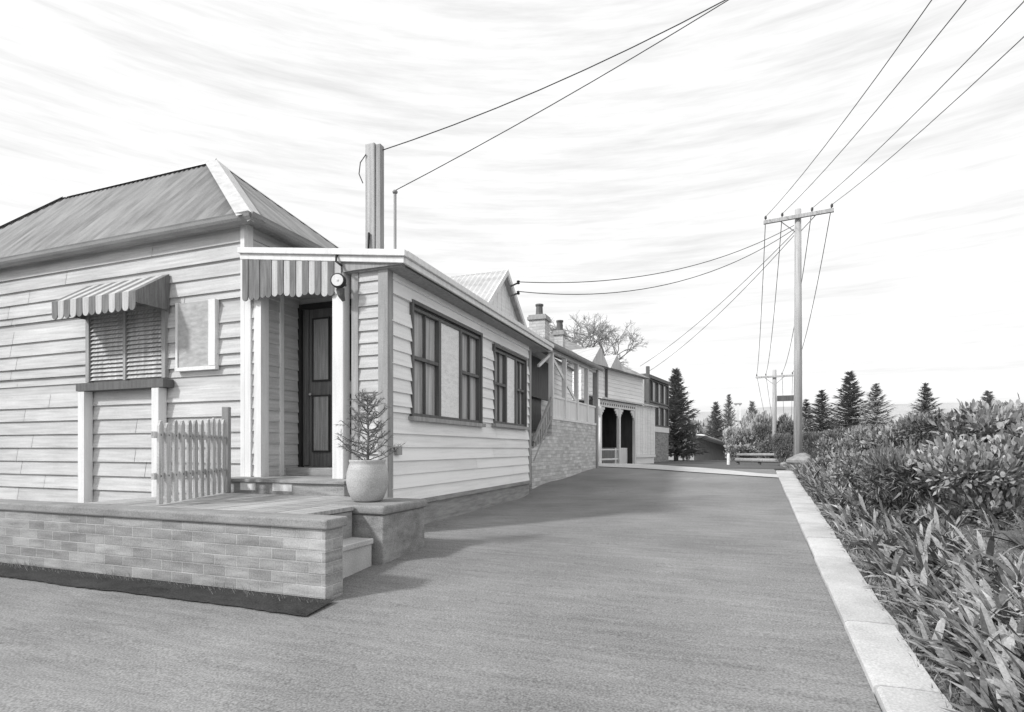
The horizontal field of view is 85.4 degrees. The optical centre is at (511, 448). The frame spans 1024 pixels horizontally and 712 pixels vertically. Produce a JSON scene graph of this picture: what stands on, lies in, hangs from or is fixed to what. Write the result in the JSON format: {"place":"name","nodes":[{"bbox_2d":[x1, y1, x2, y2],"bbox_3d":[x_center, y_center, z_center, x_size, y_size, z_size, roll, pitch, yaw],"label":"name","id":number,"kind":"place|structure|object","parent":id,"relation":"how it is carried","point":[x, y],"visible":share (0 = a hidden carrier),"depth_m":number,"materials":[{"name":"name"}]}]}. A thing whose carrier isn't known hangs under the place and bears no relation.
{"place":"outdoors","nodes":[
{"label":"outdoors","id":0,"kind":"place"},
{"bbox_2d":[0,467,880,711],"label":"road","id":1,"kind":"structure","parent":0,"point":[611,589],"depth_m":3.50,"materials":[{"name":"grey asphalt"}]},
{"bbox_2d":[0,562,332,615],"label":"garden soil","id":2,"kind":"structure","parent":1,"relation":"on","point":[268,602],"depth_m":4.34,"materials":[{"name":"black soil"}]},
{"bbox_2d":[0,558,322,602],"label":"wall weeds","id":3,"kind":"object","parent":2,"relation":"on","point":[246,592],"depth_m":4.59,"materials":[{"name":"grey plant"}]},
{"bbox_2d":[0,499,347,598],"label":"brick wall","id":4,"kind":"structure","parent":2,"relation":"on","point":[293,554],"depth_m":4.50,"materials":[{"name":"grey brick"}]},
{"bbox_2d":[88,492,353,538],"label":"timber deck","id":5,"kind":"structure","parent":4,"relation":"on","point":[296,504],"depth_m":5.31,"materials":[{"name":"grey wood"}]},
{"bbox_2d":[151,407,230,504],"bbox_3d":[-3.326,0.010,5.847,0.080,1.020,1.609,0,0,-6],"label":"picket fence","id":6,"kind":"object","parent":5,"relation":"on","point":[216,436],"visible":1,"depth_m":5.78,"materials":[{"name":"paint"}]},
{"bbox_2d":[327,497,426,563],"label":"stone block","id":7,"kind":"structure","parent":1,"relation":"on","point":[393,528],"depth_m":5.15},
{"bbox_2d":[346,459,388,501],"bbox_3d":[-1.417,0.308,5.444,0.404,0.405,0.404,0,0,20],"label":"plant pot","id":8,"kind":"object","parent":7,"relation":"on","point":[367,480],"visible":0.98,"depth_m":5.29,"materials":[{"name":"ceramic"}]},
{"bbox_2d":[334,388,404,459],"bbox_3d":[-1.417,-0.210,5.479,0.676,0.802,0.657,0,0,-19],"label":"potted shrub","id":9,"kind":"object","parent":8,"relation":"on","point":[367,414],"visible":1,"depth_m":5.41,"materials":[{"name":"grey plant"}]},
{"bbox_2d":[450,269,603,488],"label":"verandah cottage","id":10,"kind":"structure","parent":1,"relation":"on","point":[564,435],"depth_m":14.15,"materials":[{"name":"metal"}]},
{"bbox_2d":[510,280,519,296],"bbox_3d":[0.073,-3.702,12.800,0.224,0.376,0.079,0,0,10],"label":"wire bracket","id":11,"kind":"object","parent":10,"relation":"attached to","point":[518,292],"visible":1,"depth_m":12.78,"materials":[{"name":"grey metal"}]},
{"bbox_2d":[524,225,793,282],"bbox_3d":[4.518,-5.449,15.141,9.936,3.218,0.018,0,0,-28],"label":"overhead wire","id":12,"kind":"object","parent":11,"relation":"attached to","point":[650,274],"visible":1,"depth_m":14.60,"materials":[{"name":"grey metal"}]},
{"bbox_2d":[531,397,540,429],"bbox_3d":[0.641,-1.200,14.948,0.020,1.400,0.900,0,0,20],"label":"door","id":13,"kind":"structure","parent":10,"relation":"in","point":[535,402],"depth_m":14.89,"materials":[{"name":"grey wood"}]},
{"bbox_2d":[0,0,1023,411],"label":"sky","id":14,"kind":"structure","parent":0,"point":[677,156],"materials":[{"name":"white"}]},
{"bbox_2d":[599,463,778,477],"bbox_3d":[3.547,0.587,19.138,3.495,0.138,13.677,0,0,-36],"label":"pavement strip","id":15,"kind":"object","parent":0,"point":[683,468],"visible":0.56,"depth_m":15.63,"materials":[{"name":"grey concrete"}]},
{"bbox_2d":[599,460,784,468],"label":"side road","id":16,"kind":"structure","parent":0,"point":[714,464],"depth_m":22.25,"materials":[{"name":"grey asphalt"}]},
{"bbox_2d":[727,453,729,464],"bbox_3d":[8.387,0.392,21.500,0.120,0.460,0.117,0,0,20],"label":"bollard","id":17,"kind":"object","parent":16,"relation":"on","point":[728,458],"visible":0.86,"depth_m":21.45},
{"bbox_2d":[735,452,784,464],"bbox_3d":[9.619,0.500,21.517,0.219,0.720,2.270,0,0,-27],"label":"log rail","id":18,"kind":"object","parent":16,"relation":"on","point":[759,460],"visible":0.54,"depth_m":21.57,"materials":[{"name":"grey wood"}]},
{"bbox_2d":[669,402,1023,444],"bbox_3d":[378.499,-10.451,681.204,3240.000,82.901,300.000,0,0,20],"label":"hills","id":19,"kind":"structure","parent":0,"point":[902,409],"depth_m":628.01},
{"bbox_2d":[774,458,1023,711],"bbox_3d":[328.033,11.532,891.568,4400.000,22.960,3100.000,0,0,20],"label":"ground","id":20,"kind":"structure","parent":0,"point":[967,702],"depth_m":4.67,"materials":[{"name":"grey plant"}]},
{"bbox_2d":[0,158,553,524],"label":"weatherboard cottage","id":21,"kind":"structure","parent":20,"relation":"on","point":[133,311],"depth_m":7.69,"materials":[{"name":"white wood"}]},
{"bbox_2d":[85,305,168,382],"bbox_3d":[-5.499,-1.490,7.905,1.620,1.020,0.060,0,0,20],"label":"window","id":22,"kind":"structure","parent":21,"relation":"in","point":[90,376],"depth_m":7.88,"materials":[{"name":"paint"}]},
{"bbox_2d":[175,299,218,371],"bbox_3d":[-4.221,-1.515,7.424,0.730,0.930,0.070,0,0,20],"label":"window","id":23,"kind":"structure","parent":21,"relation":"in","point":[196,323],"depth_m":7.41,"materials":[{"name":"grey glass"}]},
{"bbox_2d":[303,306,350,466],"bbox_3d":[-2.517,-0.844,7.567,0.846,2.168,0.074,0,0,20],"label":"door","id":24,"kind":"structure","parent":21,"relation":"in","point":[317,323],"depth_m":7.63,"materials":[{"name":"paint"}]},
{"bbox_2d":[330,273,346,301],"bbox_3d":[-2.011,-1.882,6.476,0.170,0.306,0.167,0,0,4],"label":"porch lamp","id":25,"kind":"object","parent":21,"relation":"attached to","point":[338,281],"visible":1,"depth_m":6.41,"materials":[{"name":"white glass"}]},
{"bbox_2d":[335,143,383,266],"bbox_3d":[-1.873,-2.994,6.793,0.287,1.731,0.704,0,0,20],"label":"service mast","id":26,"kind":"object","parent":21,"relation":"on","point":[374,195],"visible":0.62,"depth_m":7.00,"materials":[{"name":"metal"}]},
{"bbox_2d":[392,190,397,248],"bbox_3d":[-1.606,-2.881,7.624,0.076,1.362,0.076,0,0,20],"label":"vent pipe","id":27,"kind":"object","parent":21,"relation":"on","point":[395,192],"visible":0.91,"depth_m":7.61,"materials":[{"name":"metal"}]},
{"bbox_2d":[408,299,485,426],"bbox_3d":[-0.886,-1.115,7.982,0.145,1.520,2.280,0,0,20],"label":"window","id":28,"kind":"structure","parent":21,"relation":"in","point":[447,368],"depth_m":7.85,"materials":[{"name":"grey glass"}]},
{"bbox_2d":[491,343,529,429],"bbox_3d":[-0.026,-1.095,10.319,0.145,1.420,1.800,0,0,20],"label":"window","id":29,"kind":"structure","parent":21,"relation":"in","point":[510,376],"depth_m":10.32,"materials":[{"name":"grey glass"}]},
{"bbox_2d":[343,537,372,577],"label":"stone steps","id":30,"kind":"structure","parent":20,"relation":"on","point":[356,554],"depth_m":4.78,"materials":[{"name":"stone"}]},
{"bbox_2d":[527,327,658,463],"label":"tall weatherboard house","id":31,"kind":"structure","parent":20,"relation":"on","point":[626,426],"depth_m":24.74,"materials":[{"name":"white wood"}]},
{"bbox_2d":[550,310,647,368],"bbox_3d":[5.691,-4.142,37.090,6.610,10.316,9.581,0,0,20],"label":"bare tree","id":32,"kind":"object","parent":20,"relation":"on","point":[576,338],"visible":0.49,"depth_m":36.99,"materials":[{"name":"grey plant"}]},
{"bbox_2d":[642,366,670,461],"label":"flat topped house","id":33,"kind":"structure","parent":20,"relation":"on","point":[655,391],"depth_m":31.52,"materials":[{"name":"brick"}]},
{"bbox_2d":[644,403,668,427],"bbox_3d":[8.189,-1.845,31.267,0.128,1.150,4.521,0,0,30],"label":"window","id":34,"kind":"structure","parent":33,"relation":"in","point":[661,413],"depth_m":32.13,"materials":[{"name":"grey glass"}]},
{"bbox_2d":[644,379,668,405],"bbox_3d":[8.189,-3.170,31.267,0.128,1.240,4.521,0,0,30],"label":"window","id":35,"kind":"structure","parent":33,"relation":"in","point":[659,392],"depth_m":31.24,"materials":[{"name":"grey glass"}]},
{"bbox_2d":[670,421,699,459],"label":"bush","id":36,"kind":"object","parent":20,"relation":"on","point":[684,457],"visible":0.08,"depth_m":39.58,"materials":[{"name":"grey plant"}]},
{"bbox_2d":[667,368,709,460],"bbox_3d":[11.164,-2.040,37.620,5.039,7.086,5.222,0,0,3],"label":"pine tree","id":37,"kind":"object","parent":20,"relation":"on","point":[677,427],"visible":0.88,"depth_m":37.54,"materials":[{"name":"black plant"}]},
{"bbox_2d":[668,434,726,459],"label":"shed","id":38,"kind":"structure","parent":20,"relation":"on","point":[715,448],"depth_m":53.28,"materials":[{"name":"grey metal"}]},
{"bbox_2d":[691,415,724,438],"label":"bush","id":39,"kind":"object","parent":20,"relation":"on","point":[704,423],"visible":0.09,"depth_m":98.14,"materials":[{"name":"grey plant"}]},
{"bbox_2d":[704,402,727,439],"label":"pine tree","id":40,"kind":"object","parent":20,"relation":"on","point":[716,432],"visible":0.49,"depth_m":61.75,"materials":[{"name":"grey plant"}]},
{"bbox_2d":[719,394,739,438],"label":"pine tree","id":41,"kind":"object","parent":20,"relation":"on","point":[729,417],"visible":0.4,"depth_m":71.82,"materials":[{"name":"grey plant"}]},
{"bbox_2d":[734,403,741,426],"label":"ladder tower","id":42,"kind":"structure","parent":20,"relation":"on","point":[735,404],"depth_m":91.85,"materials":[{"name":"white metal"}]},
{"bbox_2d":[722,424,761,459],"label":"bush","id":43,"kind":"object","parent":20,"relation":"on","point":[736,436],"visible":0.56,"depth_m":49.15,"materials":[{"name":"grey plant"}]},
{"bbox_2d":[726,443,759,459],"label":"bush","id":44,"kind":"object","parent":20,"relation":"on","point":[732,450],"visible":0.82,"depth_m":37.55,"materials":[{"name":"grey plant"}]},
{"bbox_2d":[740,401,758,425],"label":"pine tree","id":45,"kind":"object","parent":20,"relation":"on","point":[751,408],"visible":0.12,"depth_m":65.87,"materials":[{"name":"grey plant"}]},
{"bbox_2d":[738,411,771,457],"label":"bush","id":46,"kind":"object","parent":20,"relation":"on","point":[746,420],"visible":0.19,"depth_m":54.95,"materials":[{"name":"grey plant"}]},
{"bbox_2d":[750,421,777,457],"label":"leafy shrub","id":47,"kind":"object","parent":20,"relation":"on","point":[762,431],"visible":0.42,"depth_m":39.70,"materials":[{"name":"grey plant"}]},
{"bbox_2d":[756,370,793,451],"bbox_3d":[16.065,-1.629,33.971,2.100,6.441,0.345,0,0,29],"label":"utility pole","id":48,"kind":"object","parent":20,"relation":"on","point":[774,376],"visible":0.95,"depth_m":33.91,"materials":[{"name":"grey wood"}]},
{"bbox_2d":[758,433,792,457],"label":"leafy shrub","id":49,"kind":"object","parent":20,"relation":"on","point":[765,445],"visible":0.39,"depth_m":29.87,"materials":[{"name":"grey plant"}]},
{"bbox_2d":[770,432,793,462],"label":"leafy shrub","id":50,"kind":"object","parent":20,"relation":"on","point":[780,442],"visible":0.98,"depth_m":19.36,"materials":[{"name":"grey plant"}]},
{"bbox_2d":[768,413,808,458],"bbox_3d":[16.996,-0.565,34.001,2.350,3.430,2.320,0,0,15],"label":"leafy shrub","id":51,"kind":"object","parent":20,"relation":"on","point":[785,424],"visible":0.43,"depth_m":33.56,"materials":[{"name":"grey plant"}]},
{"bbox_2d":[763,203,833,455],"bbox_3d":[9.006,-3.123,17.478,1.960,8.855,0.320,0,0,29],"label":"utility pole","id":52,"kind":"object","parent":20,"relation":"on","point":[798,434],"visible":0.98,"depth_m":17.41,"materials":[{"name":"grey wood"}]},
{"bbox_2d":[520,229,793,294],"bbox_3d":[4.519,-5.279,15.141,9.936,3.318,0.018,0,0,-28],"label":"overhead wire","id":53,"kind":"object","parent":52,"relation":"attached to","point":[655,286],"visible":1,"depth_m":14.66,"materials":[{"name":"grey metal"}]},
{"bbox_2d":[641,232,793,365],"bbox_3d":[7.730,-5.540,22.996,0.018,2.598,11.251,0,0,-12],"label":"overhead wire","id":54,"kind":"object","parent":52,"relation":"attached to","point":[714,308],"visible":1,"depth_m":21.51,"materials":[{"name":"grey metal"}]},
{"bbox_2d":[651,237,792,369],"bbox_3d":[8.056,-5.415,23.526,0.018,2.648,12.182,0,0,-8],"label":"overhead wire","id":55,"kind":"object","parent":52,"relation":"attached to","point":[732,300],"visible":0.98,"depth_m":20.96,"materials":[{"name":"grey metal"}]},
{"bbox_2d":[757,225,765,370],"bbox_3d":[11.641,-6.006,26.075,0.022,2.919,17.939,0,0,23],"label":"overhead wire","id":56,"kind":"object","parent":52,"relation":"attached to","point":[762,294],"visible":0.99,"depth_m":21.65,"materials":[{"name":"grey metal"}]},
{"bbox_2d":[766,223,781,372],"bbox_3d":[12.077,-6.006,25.836,0.022,2.919,17.936,0,0,23],"label":"overhead wire","id":57,"kind":"object","parent":52,"relation":"attached to","point":[775,294],"visible":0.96,"depth_m":21.41,"materials":[{"name":"grey metal"}]},
{"bbox_2d":[777,395,793,400],"bbox_3d":[16.570,-3.066,33.524,1.020,0.340,0.060,0,0,20],"label":"street sign","id":58,"kind":"object","parent":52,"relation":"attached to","point":[786,398],"visible":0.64,"depth_m":33.51,"materials":[{"name":"grey metal"}]},
{"bbox_2d":[782,211,811,372],"bbox_3d":[12.834,-6.006,25.421,0.022,2.919,17.930,0,0,23],"label":"overhead wire","id":59,"kind":"object","parent":52,"relation":"attached to","point":[802,277],"visible":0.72,"depth_m":19.56,"materials":[{"name":"grey metal"}]},
{"bbox_2d":[792,213,830,372],"bbox_3d":[13.315,-6.006,25.158,0.022,2.919,17.926,0,0,23],"label":"overhead wire","id":60,"kind":"object","parent":52,"relation":"attached to","point":[818,277],"visible":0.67,"depth_m":20.07,"materials":[{"name":"grey metal"}]},
{"bbox_2d":[766,0,931,215],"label":"overhead wire","id":61,"kind":"object","parent":52,"relation":"attached to","point":[861,97],"visible":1,"depth_m":9.76,"materials":[{"name":"grey metal"}]},
{"bbox_2d":[782,0,965,213],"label":"overhead wire","id":62,"kind":"object","parent":52,"relation":"attached to","point":[885,99],"visible":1,"depth_m":9.86,"materials":[{"name":"grey metal"}]},
{"bbox_2d":[814,1,1023,206],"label":"overhead wire","id":63,"kind":"object","parent":52,"relation":"attached to","point":[933,94],"visible":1,"depth_m":10.01,"materials":[{"name":"grey metal"}]},
{"bbox_2d":[833,36,1023,203],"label":"overhead wire","id":64,"kind":"object","parent":52,"relation":"attached to","point":[943,110],"visible":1,"depth_m":10.46,"materials":[{"name":"grey metal"}]},
{"bbox_2d":[786,453,810,466],"bbox_3d":[8.413,0.390,16.183,0.762,0.562,0.657,0,0,20],"label":"boulder","id":65,"kind":"object","parent":20,"relation":"on","point":[795,459],"visible":0.5,"depth_m":16.06,"materials":[{"name":"stone"}]},
{"bbox_2d":[792,399,819,453],"bbox_3d":[21.211,-1.160,39.832,3.761,4.982,3.773,0,0,-14],"label":"pine tree","id":66,"kind":"object","parent":20,"relation":"on","point":[805,410],"visible":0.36,"depth_m":39.86,"materials":[{"name":"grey plant"}]},
{"bbox_2d":[802,429,826,460],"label":"leafy shrub","id":67,"kind":"object","parent":20,"relation":"on","point":[809,437],"visible":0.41,"depth_m":18.89,"materials":[{"name":"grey plant"}]},
{"bbox_2d":[808,448,823,459],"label":"leafy shrub","id":68,"kind":"object","parent":20,"relation":"on","point":[814,455],"visible":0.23,"depth_m":15.04,"materials":[{"name":"grey plant"}]},
{"bbox_2d":[802,389,850,451],"bbox_3d":[18.823,-1.278,34.071,4.082,4.780,4.068,0,0,16],"label":"pine tree","id":69,"kind":"object","parent":20,"relation":"on","point":[821,404],"visible":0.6,"depth_m":33.83,"materials":[{"name":"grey plant"}]},
{"bbox_2d":[811,436,859,468],"bbox_3d":[7.522,0.176,12.878,1.071,1.035,1.059,0,0,-8],"label":"leafy shrub","id":70,"kind":"object","parent":20,"relation":"on","point":[827,449],"visible":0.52,"depth_m":12.82,"materials":[{"name":"grey plant"}]},
{"bbox_2d":[817,425,858,444],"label":"leafy shrub","id":71,"kind":"object","parent":20,"relation":"on","point":[835,434],"visible":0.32,"depth_m":16.94,"materials":[{"name":"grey plant"}]},
{"bbox_2d":[822,446,868,488],"bbox_3d":[5.725,0.397,9.302,1.061,0.926,1.073,0,0,-36],"label":"leafy shrub","id":72,"kind":"object","parent":20,"relation":"on","point":[845,461],"visible":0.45,"depth_m":9.22,"materials":[{"name":"grey plant"}]},
{"bbox_2d":[823,370,880,430],"bbox_3d":[23.126,-1.992,38.240,5.359,6.747,5.377,0,0,-11],"label":"pine tree","id":73,"kind":"object","parent":20,"relation":"on","point":[849,397],"visible":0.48,"depth_m":37.78,"materials":[{"name":"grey plant"}]},
{"bbox_2d":[776,471,954,711],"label":"kerb","id":74,"kind":"structure","parent":20,"relation":"on","point":[898,680],"depth_m":3.33,"materials":[{"name":"concrete"}]},
{"bbox_2d":[843,424,894,452],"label":"leafy shrub","id":75,"kind":"object","parent":20,"relation":"on","point":[855,434],"visible":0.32,"depth_m":12.88,"materials":[{"name":"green plant"}]},
{"bbox_2d":[849,382,899,448],"bbox_3d":[23.705,-1.563,35.938,4.261,5.543,4.292,0,0,11],"label":"pine tree","id":76,"kind":"object","parent":20,"relation":"on","point":[875,407],"visible":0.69,"depth_m":35.83,"materials":[{"name":"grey plant"}]},
{"bbox_2d":[861,437,919,503],"bbox_3d":[5.357,0.374,7.812,0.799,1.100,0.809,0,0,26],"label":"leafy shrub","id":77,"kind":"object","parent":20,"relation":"on","point":[883,446],"visible":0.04,"depth_m":7.82,"materials":[{"name":"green plant"}]},
{"bbox_2d":[860,411,934,452],"bbox_3d":[7.580,-0.041,10.358,1.540,1.458,1.557,0,0,8],"label":"leafy shrub","id":78,"kind":"object","parent":20,"relation":"on","point":[880,433],"visible":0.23,"depth_m":10.47,"materials":[{"name":"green plant"}]},
{"bbox_2d":[849,442,956,512],"bbox_3d":[4.864,0.432,6.841,1.077,1.061,1.269,0,0,-30],"label":"leafy shrub","id":79,"kind":"object","parent":20,"relation":"on","point":[888,473],"visible":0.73,"depth_m":6.82,"materials":[{"name":"grey plant"}]},
{"bbox_2d":[894,383,945,446],"bbox_3d":[29.950,-1.561,39.889,4.802,6.562,4.786,0,0,24],"label":"pine tree","id":80,"kind":"object","parent":20,"relation":"on","point":[925,401],"visible":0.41,"depth_m":39.79,"materials":[{"name":"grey plant"}]},
{"bbox_2d":[891,407,1012,455],"bbox_3d":[7.411,-0.004,8.948,1.884,1.347,1.658,0,0,-7],"label":"leafy shrub","id":81,"kind":"object","parent":20,"relation":"on","point":[921,423],"visible":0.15,"depth_m":9.09,"materials":[{"name":"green plant"}]},
{"bbox_2d":[900,426,1023,528],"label":"leafy shrub","id":82,"kind":"object","parent":20,"relation":"on","point":[983,468],"visible":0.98,"depth_m":5.80,"materials":[{"name":"grey plant"}]},
{"bbox_2d":[922,393,1023,485],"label":"leafy shrub","id":83,"kind":"object","parent":20,"relation":"on","point":[982,423],"visible":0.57,"depth_m":7.94,"materials":[{"name":"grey plant"}]},
{"bbox_2d":[976,390,996,409],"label":"pine tree","id":84,"kind":"object","parent":20,"relation":"on","point":[989,397],"visible":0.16,"depth_m":43.88,"materials":[{"name":"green plant"}]},
{"bbox_3d":[10.902,-4.650,4.726,0.340,11.900,0.340,0,0,20],"label":"service pole","id":85,"kind":"object","parent":20,"relation":"on","visible":0},
{"bbox_2d":[383,0,725,149],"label":"overhead wire","id":86,"kind":"object","parent":85,"relation":"attached to","point":[559,80],"visible":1,"depth_m":6.61,"materials":[{"name":"grey metal"}]},
{"bbox_2d":[396,0,727,189],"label":"overhead wire","id":87,"kind":"object","parent":85,"relation":"attached to","point":[567,95],"visible":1,"depth_m":7.08,"materials":[{"name":"grey metal"}]}
]}

